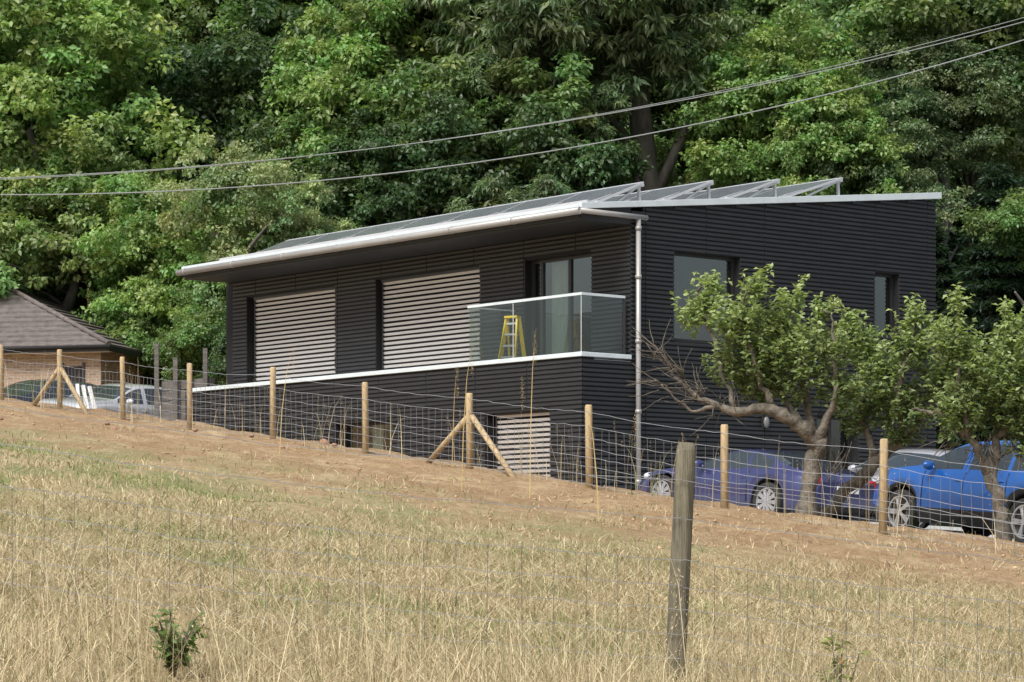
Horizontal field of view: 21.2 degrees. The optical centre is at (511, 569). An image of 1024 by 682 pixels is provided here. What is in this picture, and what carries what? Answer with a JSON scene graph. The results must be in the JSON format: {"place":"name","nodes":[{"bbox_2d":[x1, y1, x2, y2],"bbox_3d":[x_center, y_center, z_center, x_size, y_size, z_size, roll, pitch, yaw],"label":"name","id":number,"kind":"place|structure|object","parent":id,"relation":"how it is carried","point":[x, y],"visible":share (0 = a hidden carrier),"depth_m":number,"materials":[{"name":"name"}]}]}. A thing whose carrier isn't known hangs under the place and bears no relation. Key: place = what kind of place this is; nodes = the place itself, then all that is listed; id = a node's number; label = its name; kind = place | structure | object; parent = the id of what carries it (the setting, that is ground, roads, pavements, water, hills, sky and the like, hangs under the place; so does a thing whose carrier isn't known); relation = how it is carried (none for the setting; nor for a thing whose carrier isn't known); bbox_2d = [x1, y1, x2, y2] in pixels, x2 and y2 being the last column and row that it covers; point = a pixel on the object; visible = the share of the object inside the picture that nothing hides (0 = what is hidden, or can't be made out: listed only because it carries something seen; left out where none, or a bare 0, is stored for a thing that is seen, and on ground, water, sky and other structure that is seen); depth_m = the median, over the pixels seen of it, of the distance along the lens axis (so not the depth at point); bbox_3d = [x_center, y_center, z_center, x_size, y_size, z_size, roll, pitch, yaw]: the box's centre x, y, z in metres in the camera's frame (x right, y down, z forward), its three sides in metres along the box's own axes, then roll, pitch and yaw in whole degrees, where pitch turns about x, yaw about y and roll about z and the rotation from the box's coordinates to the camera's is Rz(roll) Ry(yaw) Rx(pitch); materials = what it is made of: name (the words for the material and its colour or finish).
{"place":"outdoors","nodes":[
{"label":"outdoors","id":0,"kind":"place"},
{"bbox_2d":[2,354,993,529],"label":"fence line seed heads","id":1,"kind":"object","parent":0,"point":[506,433],"visible":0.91,"depth_m":37.86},
{"bbox_2d":[0,504,1023,681],"bbox_3d":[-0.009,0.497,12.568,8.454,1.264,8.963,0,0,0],"label":"tall dry grass","id":2,"kind":"structure","parent":0,"point":[454,664],"depth_m":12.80,"materials":[{"name":"beige plant"}]},
{"bbox_2d":[0,109,1023,681],"bbox_3d":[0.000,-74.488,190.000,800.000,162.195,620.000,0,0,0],"label":"ground","id":3,"kind":"structure","parent":0,"point":[372,465],"depth_m":28.88,"materials":[{"name":"beige plant"}]},
{"bbox_2d":[0,120,62,274],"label":"broadleaf tree","id":4,"kind":"object","parent":3,"relation":"on","point":[24,136],"visible":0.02,"depth_m":81.96,"materials":[{"name":"green plant"}]},
{"bbox_2d":[4,379,95,401],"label":"parked car","id":5,"kind":"object","parent":3,"relation":"on","point":[29,390],"visible":0.1,"depth_m":65.85,"materials":[{"name":"paint"}]},
{"bbox_2d":[0,285,152,386],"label":"brick bungalow","id":6,"kind":"object","parent":3,"relation":"on","point":[38,326],"visible":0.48,"depth_m":72.12,"materials":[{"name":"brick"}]},
{"bbox_2d":[3,344,148,382],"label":"roof fascia","id":7,"kind":"structure","parent":6,"relation":"in","point":[74,372],"depth_m":71.50,"materials":[{"name":"white plastic"}]},
{"bbox_2d":[75,384,96,408],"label":"plastic pipes","id":8,"kind":"object","parent":3,"relation":"on","point":[91,395],"visible":0.55,"depth_m":51.80,"materials":[{"name":"white plastic"}]},
{"bbox_2d":[6,159,175,304],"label":"hazel tree","id":9,"kind":"object","parent":3,"relation":"on","point":[51,289],"visible":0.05,"depth_m":77.56,"materials":[{"name":"green plant"}]},
{"bbox_2d":[0,111,196,329],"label":"broadleaf tree","id":10,"kind":"object","parent":3,"relation":"on","point":[19,223],"visible":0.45,"depth_m":76.20,"materials":[{"name":"green plant"}]},
{"bbox_2d":[18,0,185,137],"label":"broadleaf tree","id":11,"kind":"object","parent":3,"relation":"on","point":[80,44],"visible":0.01,"depth_m":87.38,"materials":[{"name":"green plant"}]},
{"bbox_2d":[0,0,212,290],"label":"broadleaf tree","id":12,"kind":"object","parent":3,"relation":"on","point":[48,77],"visible":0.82,"depth_m":77.78,"materials":[{"name":"green plant"}]},
{"bbox_2d":[39,383,184,417],"bbox_3d":[-9.183,-3.684,64.281,2.180,1.446,4.308,7,2,38],"label":"parked car","id":13,"kind":"object","parent":3,"relation":"on","point":[115,398],"visible":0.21,"depth_m":63.57,"materials":[{"name":"silver paint"}]},
{"bbox_2d":[65,0,234,109],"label":"broadleaf tree","id":14,"kind":"object","parent":3,"relation":"on","point":[172,21],"visible":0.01,"depth_m":88.47,"materials":[{"name":"green plant"}]},
{"bbox_2d":[61,168,264,370],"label":"hazel tree","id":15,"kind":"object","parent":3,"relation":"on","point":[146,234],"visible":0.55,"depth_m":74.23,"materials":[{"name":"green plant"}]},
{"bbox_2d":[0,417,337,447],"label":"field stones","id":16,"kind":"object","parent":3,"relation":"on","point":[325,442],"visible":0.48,"depth_m":43.64,"materials":[{"name":"stone"}]},
{"bbox_2d":[149,608,209,679],"bbox_3d":[-1.506,0.338,12.411,0.274,0.329,0.403,0,0,0],"label":"thistle plant","id":17,"kind":"object","parent":3,"relation":"on","point":[169,657],"visible":0.82,"depth_m":12.36,"materials":[{"name":"green plant"}]},
{"bbox_2d":[154,344,214,420],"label":"sleepers","id":18,"kind":"object","parent":3,"relation":"on","point":[209,382],"visible":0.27,"depth_m":62.56},
{"bbox_2d":[117,214,280,385],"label":"garden shrubs","id":19,"kind":"object","parent":3,"relation":"on","point":[185,340],"visible":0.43,"depth_m":70.34,"materials":[{"name":"green plant"}]},
{"bbox_2d":[88,0,353,223],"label":"broadleaf tree","id":20,"kind":"object","parent":3,"relation":"on","point":[238,74],"visible":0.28,"depth_m":81.82,"materials":[{"name":"green plant"}]},
{"bbox_2d":[147,132,333,316],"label":"birch tree","id":21,"kind":"object","parent":3,"relation":"on","point":[204,204],"visible":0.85,"depth_m":71.19,"materials":[{"name":"green plant"}]},
{"bbox_2d":[138,0,343,130],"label":"broadleaf tree","id":22,"kind":"object","parent":3,"relation":"on","point":[202,13],"visible":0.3,"depth_m":87.12,"materials":[{"name":"green plant"}]},
{"bbox_2d":[226,193,361,248],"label":"birch tree","id":23,"kind":"object","parent":3,"relation":"on","point":[315,219],"visible":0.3,"depth_m":72.29,"materials":[{"name":"green plant"}]},
{"bbox_2d":[203,99,405,236],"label":"oak tree","id":24,"kind":"object","parent":3,"relation":"on","point":[287,137],"visible":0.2,"depth_m":78.84,"materials":[{"name":"green plant"}]},
{"bbox_2d":[229,0,464,210],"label":"oak tree","id":25,"kind":"object","parent":3,"relation":"on","point":[361,55],"visible":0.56,"depth_m":79.01,"materials":[{"name":"green plant"}]},
{"bbox_2d":[81,317,629,520],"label":"tall stems","id":26,"kind":"object","parent":3,"relation":"on","point":[463,440],"visible":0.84,"depth_m":33.89,"materials":[{"name":"beige plant"}]},
{"bbox_2d":[87,296,636,445],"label":"tall stem heads","id":27,"kind":"object","parent":26,"relation":"attached to","point":[521,384],"visible":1,"depth_m":33.32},
{"bbox_2d":[297,0,418,189],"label":"broadleaf tree","id":28,"kind":"object","parent":3,"relation":"on","point":[309,1],"depth_m":88.47,"materials":[{"name":"green plant"}]},
{"bbox_2d":[296,87,499,234],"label":"oak tree","id":29,"kind":"object","parent":3,"relation":"on","point":[394,197],"visible":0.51,"depth_m":75.69,"materials":[{"name":"green plant"}]},
{"bbox_2d":[336,44,599,208],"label":"oak tree","id":30,"kind":"object","parent":3,"relation":"on","point":[409,101],"visible":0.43,"depth_m":76.56,"materials":[{"name":"green plant"}]},
{"bbox_2d":[0,408,989,582],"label":"soil weeds","id":31,"kind":"object","parent":3,"relation":"on","point":[437,491],"visible":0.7,"depth_m":30.35,"materials":[{"name":"green plant"}]},
{"bbox_2d":[4,360,1017,556],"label":"fence line stems","id":32,"kind":"object","parent":3,"relation":"on","point":[537,461],"visible":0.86,"depth_m":37.51,"materials":[{"name":"plant"}]},
{"bbox_2d":[0,490,1023,681],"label":"matted thatch","id":33,"kind":"object","parent":3,"relation":"on","point":[565,563],"visible":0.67,"depth_m":18.11,"materials":[{"name":"beige plant"}]},
{"bbox_2d":[0,345,1023,556],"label":"stock fence","id":34,"kind":"object","parent":3,"relation":"on","point":[471,419],"visible":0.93,"depth_m":39.35,"materials":[{"name":"brown wood"}]},
{"bbox_2d":[0,406,1023,681],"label":"field fence","id":35,"kind":"object","parent":3,"relation":"on","point":[682,520],"visible":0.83,"depth_m":14.46,"materials":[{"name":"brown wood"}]},
{"bbox_2d":[0,488,1023,681],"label":"seed heads","id":36,"kind":"object","parent":3,"relation":"on","point":[338,551],"visible":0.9,"depth_m":11.88,"materials":[{"name":"beige plant"}]},
{"bbox_2d":[1,403,1023,600],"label":"soil clods","id":37,"kind":"object","parent":3,"relation":"on","point":[621,519],"visible":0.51,"depth_m":30.95,"materials":[{"name":"brown soil"}]},
{"bbox_2d":[1,102,1023,449],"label":"understorey bushes","id":38,"kind":"object","parent":3,"relation":"on","point":[955,240],"visible":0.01,"depth_m":89.08,"materials":[{"name":"green plant"}]},
{"bbox_2d":[41,18,1023,187],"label":"background woodland","id":39,"kind":"object","parent":3,"relation":"on","point":[660,116],"depth_m":98.57,"materials":[{"name":"green plant"}]},
{"bbox_2d":[316,0,752,213],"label":"sweet chestnut tree","id":40,"kind":"object","parent":3,"relation":"on","point":[483,35],"visible":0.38,"depth_m":78.05,"materials":[{"name":"green plant"}]},
{"bbox_2d":[421,97,653,217],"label":"hazel tree","id":41,"kind":"object","parent":3,"relation":"on","point":[603,161],"visible":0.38,"depth_m":75.82,"materials":[{"name":"green plant"}]},
{"bbox_2d":[368,256,728,465],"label":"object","id":42,"kind":"object","parent":3,"relation":"on","point":[685,268],"visible":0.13,"depth_m":54.53,"materials":[{"name":"grey glass"}]},
{"bbox_2d":[185,199,935,525],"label":"clad walls","id":43,"kind":"structure","parent":42,"relation":"on","point":[844,252],"depth_m":53.34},
{"bbox_2d":[253,266,549,475],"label":"external venetian blinds","id":44,"kind":"object","parent":43,"relation":"attached to","point":[431,319],"visible":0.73,"depth_m":56.27,"materials":[{"name":"metal"}]},
{"bbox_2d":[175,207,648,489],"bbox_3d":[-2.443,-3.785,55.554,1.726,5.671,13.632,0,0,-39],"label":"gutter and downpipe","id":45,"kind":"object","parent":43,"relation":"attached to","point":[524,220],"visible":0.94,"depth_m":52.26,"materials":[{"name":"metal"}]},
{"bbox_2d":[192,351,631,392],"bbox_3d":[-2.454,-3.943,55.437,1.230,0.083,13.260,0,0,-39],"label":"terrace coping","id":46,"kind":"object","parent":43,"relation":"on","point":[485,362],"visible":0.82,"depth_m":53.45,"materials":[{"name":"metal"}]},
{"bbox_2d":[467,292,625,357],"bbox_3d":[0.655,-4.535,51.695,1.155,1.090,3.370,0,0,-39],"label":"glass balustrade","id":47,"kind":"object","parent":46,"relation":"on","point":[478,306],"visible":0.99,"depth_m":50.70,"materials":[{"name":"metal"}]},
{"bbox_2d":[185,199,930,282],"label":"roof","id":48,"kind":"structure","parent":43,"relation":"on","point":[583,222],"depth_m":54.34,"materials":[{"name":"metal"}]},
{"bbox_2d":[219,177,842,260],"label":"solar panels","id":49,"kind":"object","parent":48,"relation":"on","point":[679,192],"visible":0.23,"depth_m":54.46,"materials":[{"name":"glass"}]},
{"bbox_2d":[181,192,941,268],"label":"roof verge trim","id":50,"kind":"structure","parent":48,"relation":"attached to","point":[771,200],"depth_m":53.19,"materials":[{"name":"white metal"}]},
{"bbox_2d":[243,252,893,519],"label":"windows and curtains","id":51,"kind":"structure","parent":43,"relation":"on","point":[562,313],"depth_m":52.95,"materials":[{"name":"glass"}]},
{"bbox_2d":[761,416,769,427],"bbox_3d":[4.917,-2.850,52.877,0.160,0.220,0.105,0,0,-39],"label":"wall lamp","id":52,"kind":"object","parent":43,"relation":"attached to","point":[765,421],"visible":1,"depth_m":52.84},
{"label":"terrace floor","id":53,"kind":"structure","parent":43,"relation":"on","visible":0},
{"bbox_2d":[498,315,525,358],"bbox_3d":[0.003,-4.365,52.493,0.421,1.010,0.505,0,0,31],"label":"step ladder","id":54,"kind":"object","parent":53,"relation":"on","point":[506,329],"visible":0.83,"depth_m":52.47,"materials":[{"name":"metal"}]},
{"bbox_2d":[667,133,811,192],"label":"oak tree","id":55,"kind":"object","parent":3,"relation":"on","point":[686,178],"visible":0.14,"depth_m":79.84,"materials":[{"name":"green plant"}]},
{"bbox_2d":[626,263,877,515],"bbox_3d":[3.307,-2.381,38.024,3.497,3.729,1.462,0,0,0],"label":"apple tree","id":56,"kind":"object","parent":3,"relation":"on","point":[776,353],"visible":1,"depth_m":37.88,"materials":[{"name":"green plant"}]},
{"bbox_2d":[629,0,879,189],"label":"oak tree","id":57,"kind":"object","parent":3,"relation":"on","point":[789,35],"visible":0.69,"depth_m":78.33,"materials":[{"name":"green plant"}]},
{"bbox_2d":[677,0,842,64],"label":"broadleaf tree","id":58,"kind":"object","parent":3,"relation":"on","point":[750,8],"visible":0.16,"depth_m":89.17,"materials":[{"name":"green plant"}]},
{"bbox_2d":[705,41,914,196],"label":"oak tree","id":59,"kind":"object","parent":3,"relation":"on","point":[798,145],"visible":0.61,"depth_m":77.77,"materials":[{"name":"green plant"}]},
{"bbox_2d":[683,0,982,191],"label":"broadleaf tree","id":60,"kind":"object","parent":3,"relation":"on","point":[891,42],"visible":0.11,"depth_m":82.18,"materials":[{"name":"green plant"}]},
{"bbox_2d":[816,630,870,681],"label":"dock plant","id":61,"kind":"object","parent":3,"relation":"on","point":[833,663],"visible":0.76,"depth_m":12.99,"materials":[{"name":"green plant"}]},
{"bbox_2d":[784,102,974,234],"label":"broadleaf tree","id":62,"kind":"object","parent":3,"relation":"on","point":[914,182],"visible":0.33,"depth_m":78.53,"materials":[{"name":"green plant"}]},
{"bbox_2d":[806,292,967,517],"bbox_3d":[5.458,-2.218,39.036,2.349,3.440,1.236,0,0,21],"label":"apple tree","id":63,"kind":"object","parent":3,"relation":"on","point":[877,368],"visible":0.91,"depth_m":38.93,"materials":[{"name":"green plant"}]},
{"bbox_2d":[789,0,1023,338],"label":"broadleaf tree","id":64,"kind":"object","parent":3,"relation":"on","point":[920,14],"visible":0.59,"depth_m":80.98,"materials":[{"name":"green plant"}]},
{"bbox_2d":[861,32,1023,294],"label":"broadleaf tree","id":65,"kind":"object","parent":3,"relation":"on","point":[915,93],"visible":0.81,"depth_m":80.11,"materials":[{"name":"green plant"}]},
{"bbox_2d":[935,221,990,447],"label":"conifer tree","id":66,"kind":"object","parent":3,"relation":"on","point":[945,281],"visible":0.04,"depth_m":73.67,"materials":[{"name":"green plant"}]},
{"bbox_2d":[911,282,1023,540],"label":"apple tree","id":67,"kind":"object","parent":3,"relation":"on","point":[1008,366],"visible":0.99,"depth_m":36.78,"materials":[{"name":"green plant"}]},
{"bbox_2d":[935,161,1023,449],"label":"conifer tree","id":68,"kind":"object","parent":3,"relation":"on","point":[991,192],"visible":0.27,"depth_m":70.50,"materials":[{"name":"green plant"}]},
{"bbox_2d":[956,185,1023,330],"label":"broadleaf tree","id":69,"kind":"object","parent":3,"relation":"on","point":[1005,226],"visible":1,"depth_m":67.45,"materials":[{"name":"green plant"}]},
{"bbox_2d":[981,314,1023,416],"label":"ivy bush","id":70,"kind":"object","parent":3,"relation":"on","point":[1021,376],"visible":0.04,"depth_m":66.42,"materials":[{"name":"green plant"}]},
{"bbox_2d":[984,267,1021,439],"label":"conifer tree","id":71,"kind":"object","parent":3,"relation":"on","point":[998,318],"depth_m":73.14,"materials":[{"name":"green plant"}]},
{"bbox_2d":[0,438,1023,681],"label":"mown grass","id":72,"kind":"structure","parent":0,"point":[111,479],"depth_m":21.62,"materials":[{"name":"beige plant"}]},
{"bbox_2d":[870,522,1013,540],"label":"gravel driveway","id":73,"kind":"structure","parent":0,"point":[952,529],"depth_m":52.33,"materials":[{"name":"grey gravel"}]},
{"bbox_2d":[638,449,877,519],"bbox_3d":[4.138,-1.470,46.705,2.180,1.202,4.328,2,3,-41],"label":"sports car","id":74,"kind":"object","parent":73,"relation":"on","point":[742,496],"visible":0.57,"depth_m":45.54,"materials":[{"name":"blue paint"}]},
{"bbox_2d":[848,448,994,534],"bbox_3d":[7.175,-1.430,48.167,2.180,1.446,4.312,6,3,41],"label":"hatchback car","id":75,"kind":"object","parent":73,"relation":"on","point":[896,460],"visible":0.06,"depth_m":47.71,"materials":[{"name":"silver paint"}]},
{"bbox_2d":[873,440,1023,542],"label":"suv car","id":76,"kind":"object","parent":73,"relation":"on","point":[954,471],"visible":0.77,"depth_m":40.86,"materials":[{"name":"blue paint"}]},
{"bbox_3d":[16.500,-5.692,44.200,0.320,12.616,1.600,0,0,0],"label":"utility pole","id":77,"kind":"object","parent":73,"relation":"on","visible":0},
{"bbox_2d":[0,17,1023,194],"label":"overhead power line","id":78,"kind":"object","parent":77,"relation":"attached to","point":[526,127],"visible":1,"depth_m":44.25,"materials":[{"name":"grey metal"}]}
]}

